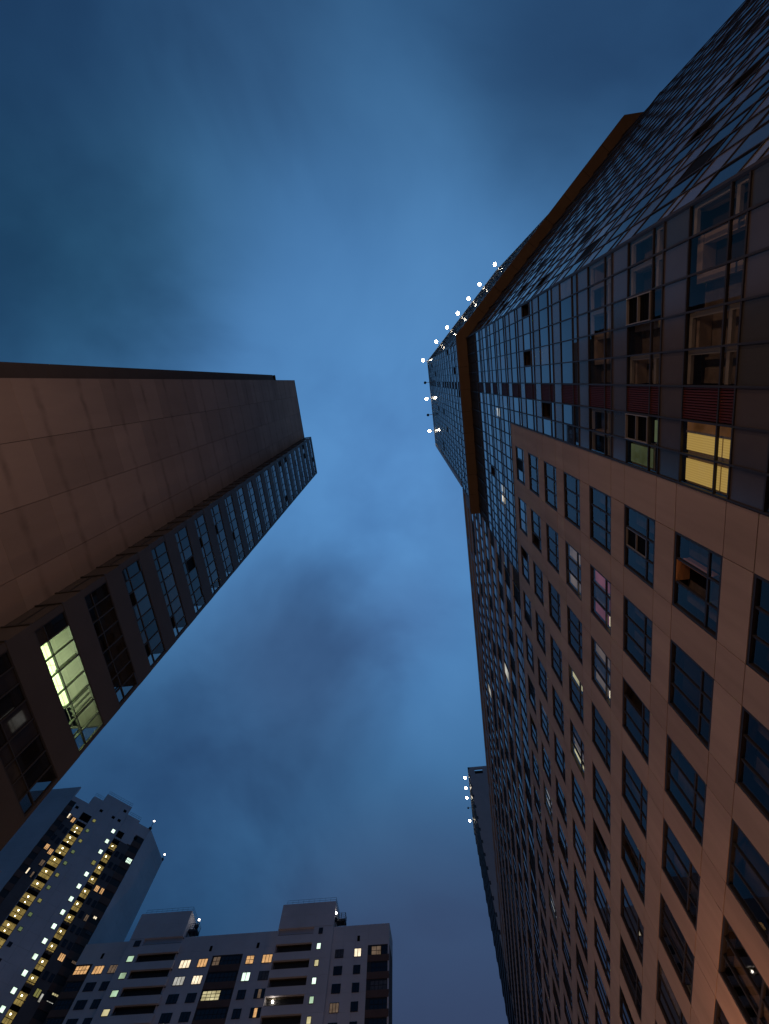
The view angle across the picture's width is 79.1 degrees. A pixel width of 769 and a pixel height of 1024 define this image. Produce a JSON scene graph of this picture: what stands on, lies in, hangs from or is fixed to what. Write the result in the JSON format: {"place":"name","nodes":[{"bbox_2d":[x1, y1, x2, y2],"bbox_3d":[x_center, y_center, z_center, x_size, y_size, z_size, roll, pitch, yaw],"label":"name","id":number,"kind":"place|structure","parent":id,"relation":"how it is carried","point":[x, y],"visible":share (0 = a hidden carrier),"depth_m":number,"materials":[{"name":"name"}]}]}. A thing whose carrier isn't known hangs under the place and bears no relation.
{"place":"outdoors","nodes":[
{"label":"outdoors","id":0,"kind":"place"},
{"bbox_2d":[0,787,162,1023],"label":"apartment tower","id":1,"kind":"structure","parent":0,"point":[77,877],"depth_m":114.06,"materials":[{"name":"grey concrete"}]},
{"bbox_2d":[0,362,316,850],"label":"office block","id":2,"kind":"structure","parent":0,"point":[141,510],"depth_m":28.10,"materials":[{"name":"brown"}]},
{"bbox_2d":[43,897,392,1023],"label":"apartment block","id":3,"kind":"structure","parent":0,"point":[310,963],"depth_m":95.25,"materials":[{"name":"grey concrete"}]},
{"bbox_2d":[53,999,72,1009],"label":"window","id":4,"kind":"structure","parent":3,"relation":"in","point":[61,1004],"depth_m":94.17,"materials":[{"name":"grey glass"}]},
{"bbox_2d":[63,982,81,991],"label":"window","id":5,"kind":"structure","parent":3,"relation":"in","point":[74,986],"depth_m":96.97,"materials":[{"name":"grey glass"}]},
{"bbox_2d":[73,1000,87,1009],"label":"window","id":6,"kind":"structure","parent":3,"relation":"in","point":[80,1004],"depth_m":93.74,"materials":[{"name":"grey glass"}]},
{"bbox_2d":[72,965,89,974],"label":"window","id":7,"kind":"structure","parent":3,"relation":"in","point":[79,969],"depth_m":99.73,"materials":[{"name":"orange glass"}]},
{"bbox_2d":[82,982,96,991],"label":"window","id":8,"kind":"structure","parent":3,"relation":"in","point":[89,986],"depth_m":96.52,"materials":[{"name":"grey glass"}]},
{"bbox_2d":[158,1013,172,1023],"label":"window","id":9,"kind":"structure","parent":3,"relation":"in","point":[165,1017],"depth_m":89.90,"materials":[{"name":"grey glass"}]},
{"bbox_2d":[165,994,178,1003],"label":"window","id":10,"kind":"structure","parent":3,"relation":"in","point":[172,998],"depth_m":92.71,"materials":[{"name":"grey glass"}]},
{"bbox_2d":[172,976,185,985],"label":"window","id":11,"kind":"structure","parent":3,"relation":"in","point":[178,981],"depth_m":95.49,"materials":[{"name":"grey glass"}]},
{"bbox_2d":[178,1012,190,1022],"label":"window","id":12,"kind":"structure","parent":3,"relation":"in","point":[184,1016],"depth_m":89.72,"materials":[{"name":"grey"}]},
{"bbox_2d":[184,993,196,1002],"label":"window","id":13,"kind":"structure","parent":3,"relation":"in","point":[191,997],"depth_m":92.47,"materials":[{"name":"grey glass"}]},
{"bbox_2d":[200,990,220,1000],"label":"window","id":14,"kind":"structure","parent":3,"relation":"in","point":[207,995],"depth_m":92.51,"materials":[{"name":"yellow glass"}]},
{"bbox_2d":[194,1008,226,1019],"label":"window","id":15,"kind":"structure","parent":3,"relation":"in","point":[220,1013],"depth_m":89.66,"materials":[{"name":"grey glass"}]},
{"bbox_2d":[206,972,236,982],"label":"window","id":16,"kind":"structure","parent":3,"relation":"in","point":[226,976],"depth_m":95.24,"materials":[{"name":"grey glass"}]},
{"bbox_2d":[219,989,231,999],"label":"window","id":17,"kind":"structure","parent":3,"relation":"in","point":[225,994],"depth_m":92.33,"materials":[{"name":"grey glass"}]},
{"bbox_2d":[219,955,240,964],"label":"window","id":18,"kind":"structure","parent":3,"relation":"in","point":[235,959],"depth_m":97.96,"materials":[{"name":"grey"}]},
{"bbox_2d":[249,1007,261,1017],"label":"window","id":19,"kind":"structure","parent":3,"relation":"in","point":[254,1012],"depth_m":88.94,"materials":[{"name":"orange"}]},
{"bbox_2d":[253,988,265,998],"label":"window","id":20,"kind":"structure","parent":3,"relation":"in","point":[259,993],"depth_m":91.72,"materials":[{"name":"grey glass"}]},
{"bbox_2d":[257,971,268,980],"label":"window","id":21,"kind":"structure","parent":3,"relation":"in","point":[263,975],"depth_m":94.52,"materials":[{"name":"grey glass"}]},
{"bbox_2d":[329,1002,338,1012],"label":"window","id":22,"kind":"structure","parent":3,"relation":"in","point":[334,1007],"depth_m":88.12,"materials":[{"name":"brown glass"}]},
{"bbox_2d":[368,1018,386,1023],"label":"window","id":23,"kind":"structure","parent":3,"relation":"in","point":[383,1020],"depth_m":85.51,"materials":[{"name":"grey glass"}]},
{"bbox_2d":[369,998,386,1009],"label":"window","id":24,"kind":"structure","parent":3,"relation":"in","point":[373,1003],"depth_m":87.92,"materials":[{"name":"grey glass"}]},
{"bbox_2d":[370,979,386,989],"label":"window","id":25,"kind":"structure","parent":3,"relation":"in","point":[374,984],"depth_m":90.70,"materials":[{"name":"grey glass"}]},
{"bbox_2d":[371,962,386,971],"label":"window","id":26,"kind":"structure","parent":3,"relation":"in","point":[377,966],"depth_m":93.47,"materials":[{"name":"grey glass"}]},
{"bbox_2d":[0,0,744,1023],"label":"sky","id":27,"kind":"structure","parent":0,"point":[309,193],"materials":[{"name":"blue"}]},
{"label":"ground","id":28,"kind":"structure","parent":0,"visible":0},
{"bbox_2d":[467,766,516,1023],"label":"high-rise building","id":29,"kind":"structure","parent":28,"relation":"on","point":[479,797],"depth_m":105.71,"materials":[{"name":"grey concrete"}]},
{"bbox_2d":[427,0,768,1023],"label":"high-rise building","id":30,"kind":"structure","parent":28,"relation":"on","point":[597,362],"depth_m":17.37,"materials":[{"name":"brown"}]},
{"bbox_2d":[471,514,543,1023],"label":"ribbon windows","id":31,"kind":"structure","parent":30,"relation":"in","point":[517,601],"depth_m":49.32,"materials":[{"name":"blue"}]},
{"bbox_2d":[515,446,524,485],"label":"window","id":32,"kind":"structure","parent":30,"relation":"in","point":[519,452],"depth_m":29.96,"materials":[{"name":"blue glass"}]},
{"bbox_2d":[518,497,527,537],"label":"window","id":33,"kind":"structure","parent":30,"relation":"in","point":[522,505],"depth_m":30.90,"materials":[{"name":"blue glass"}]},
{"bbox_2d":[521,545,529,585],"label":"window","id":34,"kind":"structure","parent":30,"relation":"in","point":[525,562],"depth_m":31.90,"materials":[{"name":"blue glass"}]},
{"bbox_2d":[523,590,531,630],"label":"window","id":35,"kind":"structure","parent":30,"relation":"in","point":[527,604],"depth_m":32.75,"materials":[{"name":"blue glass"}]},
{"bbox_2d":[525,633,533,673],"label":"window","id":36,"kind":"structure","parent":30,"relation":"in","point":[529,648],"depth_m":33.68,"materials":[{"name":"blue glass"}]},
{"bbox_2d":[528,675,535,713],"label":"window","id":37,"kind":"structure","parent":30,"relation":"in","point":[531,690],"depth_m":34.59,"materials":[{"name":"blue"}]},
{"bbox_2d":[528,453,538,496],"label":"window","id":38,"kind":"structure","parent":30,"relation":"in","point":[529,455],"depth_m":27.46,"materials":[{"name":"grey metal"}]},
{"bbox_2d":[530,714,537,752],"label":"window","id":39,"kind":"structure","parent":30,"relation":"in","point":[533,729],"depth_m":35.56,"materials":[{"name":"blue"}]},
{"bbox_2d":[532,751,539,789],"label":"window","id":40,"kind":"structure","parent":30,"relation":"in","point":[534,763],"depth_m":36.45,"materials":[{"name":"blue glass"}]},
{"bbox_2d":[531,509,541,553],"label":"window","id":41,"kind":"structure","parent":30,"relation":"in","point":[538,534],"depth_m":28.29,"materials":[{"name":"grey"}]},
{"bbox_2d":[533,783,541,825],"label":"window","id":42,"kind":"structure","parent":30,"relation":"in","point":[537,803],"depth_m":37.36,"materials":[{"name":"blue"}]},
{"bbox_2d":[533,561,543,606],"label":"window","id":43,"kind":"structure","parent":30,"relation":"in","point":[541,599],"depth_m":29.16,"materials":[{"name":"grey"}]},
{"bbox_2d":[535,817,542,856],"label":"window","id":44,"kind":"structure","parent":30,"relation":"in","point":[538,834],"depth_m":38.27,"materials":[{"name":"blue glass"}]},
{"bbox_2d":[535,610,545,655],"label":"window","id":45,"kind":"structure","parent":30,"relation":"in","point":[538,624],"depth_m":30.05,"materials":[{"name":"grey"}]},
{"bbox_2d":[537,850,544,889],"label":"window","id":46,"kind":"structure","parent":30,"relation":"in","point":[540,867],"depth_m":39.22,"materials":[{"name":"blue"}]},
{"bbox_2d":[538,878,545,917],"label":"window","id":47,"kind":"structure","parent":30,"relation":"in","point":[541,895],"depth_m":40.10,"materials":[{"name":"grey"}]},
{"bbox_2d":[537,656,547,702],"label":"window","id":48,"kind":"structure","parent":30,"relation":"in","point":[539,668],"depth_m":30.90,"materials":[{"name":"grey"}]},
{"bbox_2d":[540,908,547,948],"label":"window","id":49,"kind":"structure","parent":30,"relation":"in","point":[543,926],"depth_m":41.07,"materials":[{"name":"grey"}]},
{"bbox_2d":[539,699,549,746],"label":"window","id":50,"kind":"structure","parent":30,"relation":"in","point":[544,722],"depth_m":31.71,"materials":[{"name":"blue"}]},
{"bbox_2d":[542,938,548,974],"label":"window","id":51,"kind":"structure","parent":30,"relation":"in","point":[543,946],"depth_m":41.92,"materials":[{"name":"grey glass"}]},
{"bbox_2d":[541,740,550,786],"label":"window","id":52,"kind":"structure","parent":30,"relation":"in","point":[545,760],"depth_m":32.60,"materials":[{"name":"blue glass"}]},
{"bbox_2d":[543,780,552,826],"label":"window","id":53,"kind":"structure","parent":30,"relation":"in","point":[549,802],"depth_m":33.69,"materials":[{"name":"grey"}]},
{"bbox_2d":[545,818,553,861],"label":"window","id":54,"kind":"structure","parent":30,"relation":"in","point":[548,834],"depth_m":34.47,"materials":[{"name":"grey glass"}]},
{"bbox_2d":[544,461,556,511],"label":"window","id":55,"kind":"structure","parent":30,"relation":"in","point":[553,478],"depth_m":24.55,"materials":[{"name":"grey metal"}]},
{"bbox_2d":[547,854,555,897],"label":"window","id":56,"kind":"structure","parent":30,"relation":"in","point":[549,868],"depth_m":35.35,"materials":[{"name":"blue"}]},
{"bbox_2d":[546,523,558,573],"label":"window","id":57,"kind":"structure","parent":30,"relation":"in","point":[555,541],"depth_m":25.38,"materials":[{"name":"blue"}]},
{"bbox_2d":[548,886,556,929],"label":"window","id":58,"kind":"structure","parent":30,"relation":"in","point":[551,904],"depth_m":36.41,"materials":[{"name":"grey glass"}]},
{"bbox_2d":[550,919,557,960],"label":"window","id":59,"kind":"structure","parent":30,"relation":"in","point":[552,934],"depth_m":37.24,"materials":[{"name":"blue"}]},
{"bbox_2d":[548,580,560,632],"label":"window","id":60,"kind":"structure","parent":30,"relation":"in","point":[557,599],"depth_m":26.30,"materials":[{"name":"blue"}]},
{"bbox_2d":[551,948,559,992],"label":"window","id":61,"kind":"structure","parent":30,"relation":"in","point":[554,966],"depth_m":38.09,"materials":[{"name":"grey"}]},
{"bbox_2d":[550,634,562,686],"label":"window","id":62,"kind":"structure","parent":30,"relation":"in","point":[559,654],"depth_m":27.21,"materials":[{"name":"blue"}]},
{"bbox_2d":[552,976,560,1020],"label":"window","id":63,"kind":"structure","parent":30,"relation":"in","point":[554,988],"depth_m":39.08,"materials":[{"name":"grey"}]},
{"bbox_2d":[552,684,563,736],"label":"window","id":64,"kind":"structure","parent":30,"relation":"in","point":[560,705],"depth_m":28.10,"materials":[{"name":"blue"}]},
{"bbox_2d":[554,732,565,784],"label":"window","id":65,"kind":"structure","parent":30,"relation":"in","point":[559,754],"depth_m":28.76,"materials":[{"name":"blue"}]},
{"bbox_2d":[555,775,566,827],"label":"window","id":66,"kind":"structure","parent":30,"relation":"in","point":[560,799],"depth_m":29.67,"materials":[{"name":"blue glass"}]},
{"bbox_2d":[557,817,567,868],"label":"window","id":67,"kind":"structure","parent":30,"relation":"in","point":[561,836],"depth_m":30.63,"materials":[{"name":"blue"}]},
{"bbox_2d":[558,855,568,906],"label":"window","id":68,"kind":"structure","parent":30,"relation":"in","point":[562,876],"depth_m":31.59,"materials":[{"name":"blue"}]},
{"bbox_2d":[560,894,570,946],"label":"window","id":69,"kind":"structure","parent":30,"relation":"in","point":[564,916],"depth_m":32.46,"materials":[{"name":"blue"}]},
{"bbox_2d":[561,928,571,980],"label":"window","id":70,"kind":"structure","parent":30,"relation":"in","point":[564,947],"depth_m":33.37,"materials":[{"name":"blue"}]},
{"bbox_2d":[562,961,572,1013],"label":"window","id":71,"kind":"structure","parent":30,"relation":"in","point":[568,990],"depth_m":34.29,"materials":[{"name":"blue"}]},
{"bbox_2d":[564,995,571,1023],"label":"window","id":72,"kind":"structure","parent":30,"relation":"in","point":[566,1010],"depth_m":35.54,"materials":[{"name":"grey"}]},
{"bbox_2d":[563,471,579,529],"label":"window","id":73,"kind":"structure","parent":30,"relation":"in","point":[576,482],"depth_m":21.69,"materials":[{"name":"blue"}]},
{"bbox_2d":[565,541,581,600],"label":"window","id":74,"kind":"structure","parent":30,"relation":"in","point":[575,559],"depth_m":22.39,"materials":[{"name":"grey"}]},
{"bbox_2d":[567,605,582,665],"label":"window","id":75,"kind":"structure","parent":30,"relation":"in","point":[578,626],"depth_m":23.39,"materials":[{"name":"blue"}]},
{"bbox_2d":[568,663,583,725],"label":"window","id":76,"kind":"structure","parent":30,"relation":"in","point":[579,697],"depth_m":24.26,"materials":[{"name":"blue"}]},
{"bbox_2d":[570,719,584,780],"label":"window","id":77,"kind":"structure","parent":30,"relation":"in","point":[579,749],"depth_m":25.19,"materials":[{"name":"grey"}]},
{"bbox_2d":[571,769,584,829],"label":"window","id":78,"kind":"structure","parent":30,"relation":"in","point":[578,799],"depth_m":25.86,"materials":[{"name":"blue glass"}]},
{"bbox_2d":[572,816,585,877],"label":"window","id":79,"kind":"structure","parent":30,"relation":"in","point":[579,847],"depth_m":26.76,"materials":[{"name":"blue glass"}]},
{"bbox_2d":[574,863,586,921],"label":"window","id":80,"kind":"structure","parent":30,"relation":"in","point":[578,886],"depth_m":27.67,"materials":[{"name":"blue glass"}]},
{"bbox_2d":[575,905,587,964],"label":"window","id":81,"kind":"structure","parent":30,"relation":"in","point":[582,936],"depth_m":28.60,"materials":[{"name":"blue"}]},
{"bbox_2d":[576,944,587,1000],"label":"window","id":82,"kind":"structure","parent":30,"relation":"in","point":[582,973],"depth_m":29.56,"materials":[{"name":"blue"}]},
{"bbox_2d":[577,981,588,1023],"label":"window","id":83,"kind":"structure","parent":30,"relation":"in","point":[580,1000],"depth_m":30.60,"materials":[{"name":"blue"}]},
{"bbox_2d":[589,485,610,554],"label":"window","id":84,"kind":"structure","parent":30,"relation":"in","point":[605,500],"depth_m":18.68,"materials":[{"name":"blue"}]},
{"bbox_2d":[590,564,610,634],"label":"window","id":85,"kind":"structure","parent":30,"relation":"in","point":[602,586],"depth_m":19.43,"materials":[{"name":"purple"}]},
{"bbox_2d":[591,636,610,707],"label":"window","id":86,"kind":"structure","parent":30,"relation":"in","point":[603,669],"depth_m":20.34,"materials":[{"name":"grey"}]},
{"bbox_2d":[592,702,610,774],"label":"window","id":87,"kind":"structure","parent":30,"relation":"in","point":[605,738],"depth_m":21.37,"materials":[{"name":"blue"}]},
{"bbox_2d":[592,761,610,832],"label":"window","id":88,"kind":"structure","parent":30,"relation":"in","point":[605,794],"depth_m":22.25,"materials":[{"name":"blue"}]},
{"bbox_2d":[593,818,609,888],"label":"window","id":89,"kind":"structure","parent":30,"relation":"in","point":[602,855],"depth_m":23.01,"materials":[{"name":"blue"}]},
{"bbox_2d":[594,870,609,939],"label":"window","id":90,"kind":"structure","parent":30,"relation":"in","point":[600,900],"depth_m":23.85,"materials":[{"name":"blue"}]},
{"bbox_2d":[594,916,609,986],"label":"window","id":91,"kind":"structure","parent":30,"relation":"in","point":[599,944],"depth_m":24.80,"materials":[{"name":"blue"}]},
{"bbox_2d":[595,962,609,1023],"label":"window","id":92,"kind":"structure","parent":30,"relation":"in","point":[599,986],"depth_m":25.73,"materials":[{"name":"blue"}]},
{"bbox_2d":[620,986,634,1023],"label":"window","id":93,"kind":"structure","parent":30,"relation":"in","point":[625,1017],"depth_m":22.42,"materials":[{"name":"blue"}]},
{"bbox_2d":[620,934,641,1020],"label":"window","id":94,"kind":"structure","parent":30,"relation":"in","point":[631,978],"depth_m":20.94,"materials":[{"name":"grey glass"}]},
{"bbox_2d":[620,879,643,966],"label":"window","id":95,"kind":"structure","parent":30,"relation":"in","point":[632,922],"depth_m":20.00,"materials":[{"name":"grey"}]},
{"bbox_2d":[621,817,645,906],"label":"window","id":96,"kind":"structure","parent":30,"relation":"in","point":[636,855],"depth_m":19.22,"materials":[{"name":"grey glass"}]},
{"bbox_2d":[622,751,647,837],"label":"window","id":97,"kind":"structure","parent":30,"relation":"in","point":[639,793],"depth_m":18.40,"materials":[{"name":"blue"}]},
{"bbox_2d":[622,677,649,765],"bbox_3d":[9.477,7.605,17.252,0.448,2.170,2.300,-7,-75,3],"label":"window","id":98,"kind":"structure","parent":30,"relation":"in","point":[641,714],"depth_m":17.52,"materials":[{"name":"blue"}]},
{"bbox_2d":[623,596,652,682],"bbox_3d":[9.031,4.343,16.265,0.438,2.020,2.300,-7,-75,3],"label":"window","id":99,"kind":"structure","parent":30,"relation":"in","point":[642,641],"depth_m":16.64,"materials":[{"name":"blue"}]},
{"bbox_2d":[624,504,655,589],"bbox_3d":[8.590,1.059,15.350,0.438,2.020,2.300,-7,-75,3],"label":"window","id":100,"kind":"structure","parent":30,"relation":"in","point":[634,540],"depth_m":15.58,"materials":[{"name":"blue"}]},
{"bbox_2d":[656,960,686,1023],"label":"window","id":101,"kind":"structure","parent":30,"relation":"in","point":[672,1013],"depth_m":17.44,"materials":[{"name":"grey"}]},
{"bbox_2d":[659,892,694,1003],"bbox_3d":[10.290,15.006,16.124,0.438,2.020,2.300,-7,-75,3],"label":"window","id":102,"kind":"structure","parent":30,"relation":"in","point":[684,949],"depth_m":16.38,"materials":[{"name":"grey glass"}]},
{"bbox_2d":[661,817,699,930],"bbox_3d":[9.850,11.723,15.208,0.438,2.020,2.300,-7,-75,3],"label":"window","id":103,"kind":"structure","parent":30,"relation":"in","point":[687,874],"depth_m":15.47,"materials":[{"name":"grey"}]},
{"bbox_2d":[665,734,706,845],"bbox_3d":[9.410,8.439,14.293,0.438,2.020,2.300,-7,-75,3],"label":"window","id":104,"kind":"structure","parent":30,"relation":"in","point":[692,787],"depth_m":14.56,"materials":[{"name":"blue"}]},
{"bbox_2d":[668,639,713,750],"bbox_3d":[8.969,5.156,13.378,0.438,2.020,2.300,-7,-75,3],"label":"window","id":105,"kind":"structure","parent":30,"relation":"in","point":[698,686],"depth_m":13.66,"materials":[{"name":"blue"}]},
{"bbox_2d":[672,531,722,639],"bbox_3d":[8.536,1.851,12.534,0.448,2.170,2.300,-7,-75,3],"label":"window","id":106,"kind":"structure","parent":30,"relation":"in","point":[707,601],"depth_m":12.76,"materials":[{"name":"blue"}]},
{"bbox_2d":[718,914,768,1023],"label":"window","id":107,"kind":"structure","parent":30,"relation":"in","point":[753,985],"depth_m":12.77,"materials":[{"name":"blue"}]},
{"bbox_2d":[726,818,768,947],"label":"window","id":108,"kind":"structure","parent":30,"relation":"in","point":[755,876],"depth_m":12.00,"materials":[{"name":"grey glass"}]},
{"bbox_2d":[735,706,768,820],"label":"window","id":109,"kind":"structure","parent":30,"relation":"in","point":[760,771],"depth_m":11.26,"materials":[{"name":"grey"}]},
{"bbox_2d":[746,573,768,681],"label":"window","id":110,"kind":"structure","parent":30,"relation":"in","point":[756,608],"depth_m":10.44,"materials":[{"name":"grey"}]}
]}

